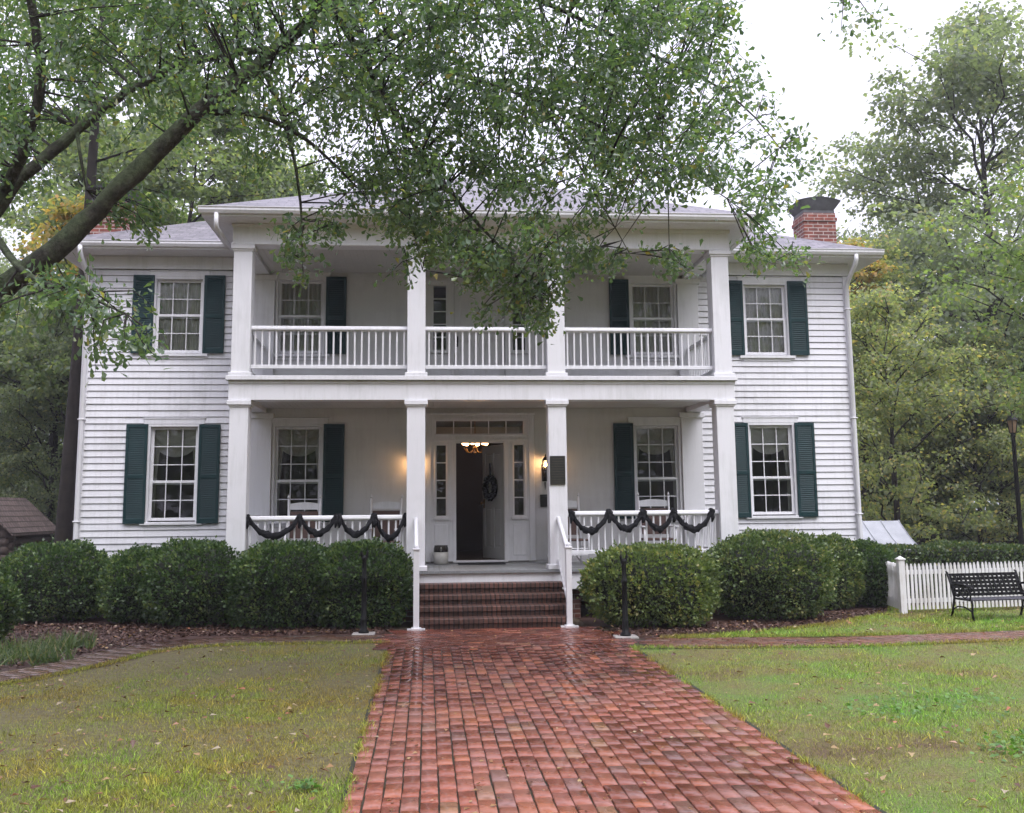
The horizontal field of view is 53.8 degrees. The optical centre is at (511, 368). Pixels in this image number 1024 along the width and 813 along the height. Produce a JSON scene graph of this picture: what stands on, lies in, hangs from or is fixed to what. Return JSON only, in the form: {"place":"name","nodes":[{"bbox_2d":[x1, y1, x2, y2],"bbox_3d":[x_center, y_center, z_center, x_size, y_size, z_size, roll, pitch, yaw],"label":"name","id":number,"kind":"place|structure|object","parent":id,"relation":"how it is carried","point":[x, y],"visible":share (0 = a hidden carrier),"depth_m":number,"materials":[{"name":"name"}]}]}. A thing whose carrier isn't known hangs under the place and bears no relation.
{"place":"outdoors","nodes":[
{"label":"outdoors","id":0,"kind":"place"},
{"bbox_2d":[0,642,384,812],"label":"lawn","id":1,"kind":"structure","parent":0,"point":[166,656],"depth_m":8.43,"materials":[{"name":"plant"}]},
{"bbox_2d":[0,0,894,386],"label":"oak tree","id":2,"kind":"object","parent":1,"relation":"on","point":[174,24],"visible":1,"depth_m":8.81,"materials":[{"name":"green plant"}]},
{"bbox_2d":[0,635,385,681],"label":"side path","id":3,"kind":"structure","parent":0,"point":[77,662],"depth_m":12.88,"materials":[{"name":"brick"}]},
{"bbox_2d":[0,607,889,671],"bbox_3d":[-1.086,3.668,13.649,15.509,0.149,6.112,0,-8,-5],"label":"mulch","id":4,"kind":"object","parent":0,"point":[165,629],"visible":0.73,"depth_m":14.81,"materials":[{"name":"brown soil"}]},
{"bbox_2d":[0,568,25,640],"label":"shrub","id":5,"kind":"object","parent":4,"relation":"on","point":[8,603],"visible":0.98,"depth_m":13.76,"materials":[{"name":"green plant"}]},
{"bbox_2d":[0,627,98,666],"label":"groundcover","id":6,"kind":"object","parent":4,"relation":"on","point":[10,651],"visible":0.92,"depth_m":12.23,"materials":[{"name":"green plant"}]},
{"bbox_2d":[0,537,109,623],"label":"boxwood bush","id":7,"kind":"object","parent":4,"relation":"on","point":[57,580],"visible":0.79,"depth_m":16.24,"materials":[{"name":"green plant"}]},
{"bbox_2d":[9,631,171,647],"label":"fallen leaves","id":8,"kind":"object","parent":4,"relation":"on","point":[130,635],"visible":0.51,"depth_m":13.98,"materials":[{"name":"brown plant"}]},
{"bbox_2d":[92,542,157,622],"bbox_3d":[-6.012,3.467,16.401,1.430,1.288,1.628,0,-8,-5],"label":"boxwood bush","id":9,"kind":"object","parent":4,"relation":"on","point":[117,578],"visible":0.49,"depth_m":15.87,"materials":[{"name":"green plant"}]},
{"bbox_2d":[133,535,244,626],"bbox_3d":[-4.879,3.339,15.953,2.033,1.392,1.903,0,-8,-5],"label":"boxwood bush","id":10,"kind":"object","parent":4,"relation":"on","point":[182,579],"visible":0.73,"depth_m":15.36,"materials":[{"name":"green plant"}]},
{"bbox_2d":[217,538,335,628],"bbox_3d":[-3.443,3.289,15.551,2.101,1.349,1.625,0,-8,-5],"label":"boxwood bush","id":11,"kind":"object","parent":4,"relation":"on","point":[272,585],"visible":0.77,"depth_m":15.03,"materials":[{"name":"green plant"}]},
{"bbox_2d":[310,536,412,628],"bbox_3d":[-2.271,3.250,15.446,1.686,1.361,1.569,0,-8,-5],"label":"boxwood bush","id":12,"kind":"object","parent":4,"relation":"on","point":[389,582],"visible":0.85,"depth_m":14.99,"materials":[{"name":"green plant"}]},
{"bbox_2d":[352,547,375,635],"bbox_3d":[-2.103,3.170,14.354,0.320,1.251,0.260,0,-8,-5],"label":"hitching post","id":13,"kind":"object","parent":4,"relation":"on","point":[363,630],"visible":0.96,"depth_m":14.31,"materials":[{"name":"metal"}]},
{"bbox_2d":[1,608,886,665],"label":"fallen leaves","id":14,"kind":"object","parent":4,"relation":"on","point":[378,626],"visible":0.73,"depth_m":14.79,"materials":[{"name":"brown plant"}]},
{"bbox_2d":[0,0,1023,509],"label":"sky","id":15,"kind":"structure","parent":0,"point":[824,87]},
{"bbox_2d":[3,526,1021,684],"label":"ground","id":16,"kind":"structure","parent":0,"point":[406,625],"depth_m":15.10,"materials":[{"name":"brown soil"}]},
{"bbox_2d":[0,497,55,562],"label":"log cabin","id":17,"kind":"object","parent":16,"relation":"on","point":[24,520],"visible":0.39,"depth_m":26.73,"materials":[{"name":"brown wood"}]},
{"bbox_2d":[0,310,61,510],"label":"understory tree","id":18,"kind":"object","parent":16,"relation":"on","point":[47,443],"visible":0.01,"depth_m":37.67,"materials":[{"name":"green plant"}]},
{"bbox_2d":[0,226,62,496],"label":"tall tree","id":19,"kind":"object","parent":16,"relation":"on","point":[4,267],"visible":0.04,"depth_m":45.34,"materials":[{"name":"green plant"}]},
{"bbox_2d":[0,392,62,463],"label":"slender tree","id":20,"kind":"object","parent":16,"relation":"on","point":[39,443],"visible":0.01,"depth_m":44.89,"materials":[{"name":"green plant"}]},
{"bbox_2d":[0,292,64,518],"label":"understory tree","id":21,"kind":"object","parent":16,"relation":"on","point":[45,438],"visible":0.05,"depth_m":33.12,"materials":[{"name":"green plant"}]},
{"bbox_2d":[0,309,72,542],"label":"understory tree","id":22,"kind":"object","parent":16,"relation":"on","point":[26,473],"visible":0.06,"depth_m":31.73,"materials":[{"name":"green plant"}]},
{"bbox_2d":[0,277,75,543],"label":"tall tree","id":23,"kind":"object","parent":16,"relation":"on","point":[34,490],"visible":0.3,"depth_m":31.37,"materials":[{"name":"green plant"}]},
{"bbox_2d":[11,192,84,299],"bbox_3d":[-10.584,0.507,24.173,2.899,9.949,2.799,2,-8,-18],"label":"autumn tree","id":24,"kind":"object","parent":16,"relation":"on","point":[62,213],"visible":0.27,"depth_m":24.36,"materials":[{"name":"yellow plant"}]},
{"bbox_2d":[0,101,209,539],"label":"tall tree","id":25,"kind":"object","parent":16,"relation":"on","point":[19,367],"visible":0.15,"depth_m":30.61,"materials":[{"name":"green plant"}]},
{"bbox_2d":[33,176,187,410],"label":"tall tree","id":26,"kind":"object","parent":16,"relation":"on","point":[173,206],"visible":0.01,"depth_m":41.09,"materials":[{"name":"green plant"}]},
{"bbox_2d":[0,0,258,543],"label":"pine tree","id":27,"kind":"object","parent":16,"relation":"on","point":[65,513],"visible":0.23,"depth_m":20.66,"materials":[{"name":"green plant"}]},
{"bbox_2d":[0,72,312,391],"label":"tall tree","id":28,"kind":"object","parent":16,"relation":"on","point":[228,175],"visible":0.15,"depth_m":28.95,"materials":[{"name":"green plant"}]},
{"bbox_2d":[171,165,236,223],"bbox_3d":[-10.214,-0.147,35.923,8.650,14.467,9.178,3,-9,-22],"label":"tall tree","id":29,"kind":"object","parent":16,"relation":"on","point":[197,203],"visible":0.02,"depth_m":35.87,"materials":[{"name":"green plant"}]},
{"bbox_2d":[164,149,333,223],"bbox_3d":[-8.298,-0.393,34.291,9.178,14.467,8.650,3,-9,-27],"label":"tall tree","id":30,"kind":"object","parent":16,"relation":"on","point":[291,173],"visible":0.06,"depth_m":34.28,"materials":[{"name":"green plant"}]},
{"bbox_2d":[48,178,884,630],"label":"house","id":31,"kind":"structure","parent":16,"relation":"on","point":[718,384],"depth_m":18.39,"materials":[{"name":"white paint"}]},
{"bbox_2d":[139,418,205,527],"bbox_3d":[-6.062,1.868,18.107,1.100,1.955,0.252,0,-8,-5],"label":"window","id":32,"kind":"structure","parent":31,"relation":"in","point":[172,437],"depth_m":18.13,"materials":[{"name":"white paint"}]},
{"bbox_2d":[146,270,210,358],"bbox_3d":[-6.088,-0.972,18.484,1.100,1.645,0.214,0,-8,-5],"label":"window","id":33,"kind":"structure","parent":31,"relation":"in","point":[180,318],"depth_m":18.52,"materials":[{"name":"white paint"}]},
{"bbox_2d":[270,417,328,526],"bbox_3d":[-3.876,1.873,18.292,1.100,1.955,0.252,0,-8,-5],"label":"window","id":34,"kind":"structure","parent":31,"relation":"in","point":[298,437],"depth_m":18.34,"materials":[{"name":"white paint"}]},
{"bbox_2d":[272,272,330,359],"bbox_3d":[-3.902,-0.967,18.668,1.100,1.645,0.214,0,-8,-5],"label":"window","id":35,"kind":"structure","parent":31,"relation":"in","point":[309,309],"depth_m":18.71,"materials":[{"name":"white paint"}]},
{"bbox_2d":[284,495,321,543],"bbox_3d":[-3.541,2.756,17.097,0.630,1.233,0.980,1,-8,-8],"label":"rocking chair","id":36,"kind":"object","parent":31,"relation":"on","point":[304,506],"visible":0.58,"depth_m":17.41,"materials":[{"name":"white paint"}]},
{"bbox_2d":[246,513,405,542],"bbox_3d":[-2.949,2.551,16.090,2.578,0.482,0.187,0,-8,-5],"label":"swag garland","id":37,"kind":"object","parent":31,"relation":"attached to","point":[338,520],"visible":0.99,"depth_m":16.04,"materials":[{"name":"black fabric"}]},
{"bbox_2d":[364,494,402,546],"bbox_3d":[-2.219,2.793,17.457,0.631,1.233,0.980,-1,-8,1],"label":"rocking chair","id":38,"kind":"object","parent":31,"relation":"on","point":[387,505],"visible":0.56,"depth_m":17.77,"materials":[{"name":"white paint"}]},
{"bbox_2d":[434,545,447,564],"bbox_3d":[-1.265,3.317,17.972,0.263,0.332,0.263,-6,-10,34],"label":"crock","id":39,"kind":"object","parent":31,"relation":"on","point":[440,554],"visible":1,"depth_m":17.86,"materials":[{"name":"white ceramic"}]},
{"bbox_2d":[454,285,479,375],"bbox_3d":[-0.844,-0.588,18.858,0.468,1.970,0.117,0,-8,-5],"label":"balcony door","id":40,"kind":"structure","parent":31,"relation":"in","point":[462,304],"depth_m":18.90,"materials":[{"name":"white paint"}]},
{"bbox_2d":[462,443,487,454],"bbox_3d":[-0.767,1.389,20.919,0.550,0.790,0.550,0,-8,-5],"label":"chandelier","id":41,"kind":"object","parent":31,"relation":"hanging from","point":[474,448],"visible":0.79,"depth_m":20.85,"materials":[{"name":"white glass"}]},
{"bbox_2d":[458,562,505,564],"bbox_3d":[-0.539,3.466,17.931,0.840,0.014,0.440,0,-8,-5],"label":"door mat","id":42,"kind":"object","parent":31,"relation":"on","point":[486,563],"depth_m":17.80,"materials":[{"name":"black fabric"}]},
{"bbox_2d":[482,463,497,500],"bbox_3d":[-0.422,2.145,18.995,0.158,0.728,0.505,4,-9,-28],"label":"wreath","id":43,"kind":"object","parent":31,"relation":"attached to","point":[491,495],"visible":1,"depth_m":18.92,"materials":[{"name":"plant"}]},
{"bbox_2d":[480,444,503,558],"bbox_3d":[-0.375,2.499,18.955,0.124,2.100,0.870,4,-9,-28],"label":"door","id":44,"kind":"structure","parent":31,"relation":"in","point":[493,511],"depth_m":18.91,"materials":[{"name":"paint"}]},
{"bbox_2d":[479,286,504,375],"bbox_3d":[-0.378,-0.582,18.934,0.468,1.970,0.044,0,-8,-5],"label":"balcony door","id":45,"kind":"structure","parent":31,"relation":"in","point":[483,372],"depth_m":18.90,"materials":[{"name":"white paint"}]},
{"bbox_2d":[540,494,546,506],"bbox_3d":[0.587,2.421,18.496,0.142,0.222,0.068,0,-8,-5],"label":"mailbox","id":46,"kind":"object","parent":31,"relation":"attached to","point":[543,500],"visible":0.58,"depth_m":18.47,"materials":[{"name":"brown metal"}]},
{"bbox_2d":[542,454,546,487],"bbox_3d":[0.611,1.897,18.491,0.141,0.651,0.214,0,-8,-5],"label":"wall lantern","id":47,"kind":"object","parent":31,"relation":"attached to","point":[544,471],"depth_m":18.49,"materials":[{"name":"black metal"}]},
{"bbox_2d":[550,456,565,484],"bbox_3d":[0.741,1.651,16.386,0.250,0.464,0.024,0,-8,-5],"label":"plaque","id":48,"kind":"object","parent":31,"relation":"attached to","point":[557,470],"visible":1,"depth_m":16.38,"materials":[{"name":"brown metal"}]},
{"bbox_2d":[547,493,592,563],"bbox_3d":[0.990,2.782,17.599,0.631,1.233,0.980,1,-8,-12],"label":"rocking chair","id":49,"kind":"object","parent":31,"relation":"on","point":[573,524],"visible":0.39,"depth_m":17.80,"materials":[{"name":"white paint"}]},
{"bbox_2d":[568,508,714,534],"bbox_3d":[2.123,2.505,16.525,2.430,0.431,0.190,0,-8,-5],"label":"swag garland","id":50,"kind":"object","parent":31,"relation":"hanging from","point":[609,515],"visible":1,"depth_m":16.46,"materials":[{"name":"black fabric"}]},
{"bbox_2d":[624,275,679,360],"bbox_3d":[2.671,-0.953,19.224,1.100,1.645,0.214,0,-8,-5],"label":"window","id":51,"kind":"structure","parent":31,"relation":"in","point":[652,300],"depth_m":19.27,"materials":[{"name":"white paint"}]},
{"bbox_2d":[627,417,683,521],"bbox_3d":[2.696,1.887,18.848,1.100,1.955,0.252,0,-8,-5],"label":"window","id":52,"kind":"structure","parent":31,"relation":"in","point":[652,435],"depth_m":18.90,"materials":[{"name":"white paint"}]},
{"bbox_2d":[637,492,678,548],"bbox_3d":[2.527,2.762,17.561,0.631,1.233,0.980,0,-8,-2],"label":"rocking chair","id":53,"kind":"object","parent":31,"relation":"on","point":[653,502],"visible":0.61,"depth_m":17.82,"materials":[{"name":"white paint"}]},
{"bbox_2d":[736,276,795,360],"bbox_3d":[4.857,-0.948,19.409,1.100,1.645,0.214,0,-8,-5],"label":"window","id":54,"kind":"structure","parent":31,"relation":"in","point":[765,302],"depth_m":19.45,"materials":[{"name":"white paint"}]},
{"bbox_2d":[742,417,802,521],"bbox_3d":[4.883,1.892,19.032,1.100,1.955,0.252,0,-8,-5],"label":"window","id":55,"kind":"structure","parent":31,"relation":"in","point":[767,435],"depth_m":19.07,"materials":[{"name":"white paint"}]},
{"bbox_2d":[12,441,1023,541],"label":"woodland","id":56,"kind":"object","parent":16,"relation":"on","point":[971,512],"visible":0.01,"depth_m":49.30,"materials":[{"name":"green plant"}]},
{"bbox_2d":[839,236,897,518],"bbox_3d":[10.546,1.006,31.287,3.076,10.558,2.970,1,-8,-12],"label":"autumn tree","id":57,"kind":"object","parent":16,"relation":"on","point":[872,270],"visible":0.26,"depth_m":31.57,"materials":[{"name":"yellow plant"}]},
{"bbox_2d":[862,520,915,549],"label":"metal roofed shed","id":58,"kind":"structure","parent":16,"relation":"on","point":[885,532],"depth_m":21.50,"materials":[{"name":"silver metal"}]},
{"bbox_2d":[858,387,936,530],"bbox_3d":[13.350,3.013,39.722,7.982,8.835,6.116,-2,-8,8],"label":"understory tree","id":59,"kind":"object","parent":16,"relation":"on","point":[881,487],"depth_m":38.23,"materials":[{"name":"green plant"}]},
{"bbox_2d":[796,0,1023,543],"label":"tall tree","id":60,"kind":"object","parent":16,"relation":"on","point":[974,73],"visible":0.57,"depth_m":35.19,"materials":[{"name":"green plant"}]},
{"bbox_2d":[836,224,998,527],"bbox_3d":[11.305,0.944,34.170,8.962,11.653,9.710,3,-9,-24],"label":"understory tree","id":61,"kind":"object","parent":16,"relation":"on","point":[891,252],"visible":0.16,"depth_m":31.74,"materials":[{"name":"green plant"}]},
{"bbox_2d":[843,192,1019,543],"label":"tall tree","id":62,"kind":"object","parent":16,"relation":"on","point":[883,239],"visible":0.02,"depth_m":45.35,"materials":[{"name":"green plant"}]},
{"bbox_2d":[849,280,1020,549],"bbox_3d":[10.412,1.616,27.289,6.833,8.200,6.306,3,-9,-22],"label":"understory tree","id":63,"kind":"object","parent":16,"relation":"on","point":[866,357],"visible":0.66,"depth_m":26.67,"materials":[{"name":"green plant"}]},
{"bbox_2d":[859,222,1017,541],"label":"tall tree","id":64,"kind":"object","parent":16,"relation":"on","point":[921,284],"visible":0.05,"depth_m":41.84,"materials":[{"name":"green plant"}]},
{"bbox_2d":[867,323,1023,543],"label":"understory tree","id":65,"kind":"object","parent":16,"relation":"on","point":[1004,448],"visible":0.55,"depth_m":31.46,"materials":[{"name":"green plant"}]},
{"bbox_2d":[872,337,1023,548],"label":"understory tree","id":66,"kind":"object","parent":16,"relation":"on","point":[954,536],"visible":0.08,"depth_m":36.73,"materials":[{"name":"green plant"}]},
{"bbox_2d":[881,538,1023,603],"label":"hedge","id":67,"kind":"object","parent":16,"relation":"on","point":[936,553],"visible":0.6,"depth_m":18.34,"materials":[{"name":"green plant"}]},
{"bbox_2d":[885,556,1023,613],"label":"picket fence","id":68,"kind":"object","parent":16,"relation":"on","point":[898,597],"visible":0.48,"depth_m":16.64,"materials":[{"name":"paint"}]},
{"bbox_2d":[908,156,1023,419],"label":"broadleaf tree","id":69,"kind":"object","parent":16,"relation":"on","point":[1014,251],"visible":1,"depth_m":22.12,"materials":[{"name":"green plant"}]},
{"bbox_2d":[943,186,1023,485],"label":"tall tree","id":70,"kind":"object","parent":16,"relation":"on","point":[1019,230],"visible":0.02,"depth_m":45.81,"materials":[{"name":"green plant"}]},
{"bbox_2d":[949,301,1023,542],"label":"understory tree","id":71,"kind":"object","parent":16,"relation":"on","point":[1021,336],"visible":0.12,"depth_m":33.33,"materials":[{"name":"green plant"}]},
{"bbox_2d":[1005,411,1023,544],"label":"lamp post","id":72,"kind":"object","parent":16,"relation":"on","point":[1011,424],"visible":0.81,"depth_m":26.55,"materials":[{"name":"black metal"}]},
{"bbox_2d":[373,626,699,704],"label":"brick walk","id":73,"kind":"structure","parent":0,"point":[550,655],"depth_m":12.20,"materials":[{"name":"red brick"}]},
{"bbox_2d":[613,550,638,638],"bbox_3d":[1.535,3.083,13.763,0.320,1.191,0.260,0,-8,-5],"label":"hitching post","id":74,"kind":"object","parent":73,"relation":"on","point":[625,633],"visible":0.99,"depth_m":13.71,"materials":[{"name":"metal"}]},
{"bbox_2d":[337,626,1017,812],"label":"path bedding","id":75,"kind":"object","parent":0,"point":[353,762],"visible":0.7,"depth_m":7.61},
{"bbox_2d":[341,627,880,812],"bbox_3d":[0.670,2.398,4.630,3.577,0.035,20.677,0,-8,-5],"label":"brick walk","id":76,"kind":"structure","parent":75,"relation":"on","point":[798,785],"depth_m":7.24,"materials":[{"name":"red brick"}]},
{"bbox_2d":[233,629,1020,812],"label":"fallen leaves","id":77,"kind":"object","parent":75,"relation":"on","point":[580,780],"visible":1,"depth_m":7.47,"materials":[{"name":"brown plant"}]},
{"bbox_2d":[578,603,886,638],"bbox_3d":[4.002,3.972,16.138,5.850,0.001,4.720,0,-8,-5],"label":"planting bed","id":78,"kind":"object","parent":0,"point":[587,620],"visible":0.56,"depth_m":15.68,"materials":[{"name":"brown soil"}]},
{"bbox_2d":[576,539,726,627],"bbox_3d":[2.070,3.202,15.104,2.266,1.289,1.483,0,-8,-5],"label":"boxwood bush","id":79,"kind":"object","parent":78,"relation":"on","point":[669,583],"visible":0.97,"depth_m":14.72,"materials":[{"name":"green plant"}]},
{"bbox_2d":[706,527,841,620],"bbox_3d":[4.122,3.247,16.148,2.275,1.448,1.993,0,-8,-5],"label":"boxwood bush","id":80,"kind":"object","parent":78,"relation":"on","point":[772,572],"visible":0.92,"depth_m":15.54,"materials":[{"name":"green plant"}]},
{"bbox_2d":[811,527,867,609],"bbox_3d":[5.455,3.450,17.552,1.410,1.395,1.489,0,-8,-5],"label":"boxwood bush","id":81,"kind":"object","parent":78,"relation":"on","point":[850,567],"visible":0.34,"depth_m":17.10,"materials":[{"name":"green plant"}]},
{"bbox_2d":[845,537,901,606],"bbox_3d":[6.264,3.592,17.866,1.209,1.212,1.441,0,-8,-5],"label":"boxwood bush","id":82,"kind":"object","parent":78,"relation":"on","point":[876,555],"visible":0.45,"depth_m":17.36,"materials":[{"name":"green plant"}]},
{"bbox_2d":[635,630,1023,647],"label":"side path","id":83,"kind":"structure","parent":0,"point":[936,637],"depth_m":13.19,"materials":[{"name":"brick"}]},
{"bbox_2d":[637,637,1023,812],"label":"lawn","id":84,"kind":"structure","parent":0,"point":[906,763],"depth_m":8.66,"materials":[{"name":"green plant"}]},
{"bbox_2d":[0,612,1023,812],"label":"grass","id":85,"kind":"structure","parent":84,"relation":"on","point":[365,724],"depth_m":12.59,"materials":[{"name":"green plant"}]},
{"bbox_2d":[0,603,1023,812],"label":"fallen leaves","id":86,"kind":"object","parent":84,"relation":"on","point":[827,725],"visible":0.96,"depth_m":7.82,"materials":[{"name":"brown plant"}]},
{"bbox_2d":[280,674,1023,791],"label":"weeds","id":87,"kind":"object","parent":84,"relation":"on","point":[310,782],"visible":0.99,"depth_m":7.67,"materials":[{"name":"green plant"}]},
{"bbox_2d":[673,602,1023,637],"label":"lawn","id":88,"kind":"structure","parent":0,"point":[935,628],"depth_m":14.91,"materials":[{"name":"green plant"}]},
{"bbox_2d":[945,569,1023,620],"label":"iron bench","id":89,"kind":"object","parent":88,"relation":"on","point":[955,584],"visible":0.94,"depth_m":15.78,"materials":[{"name":"black metal"}]}
]}

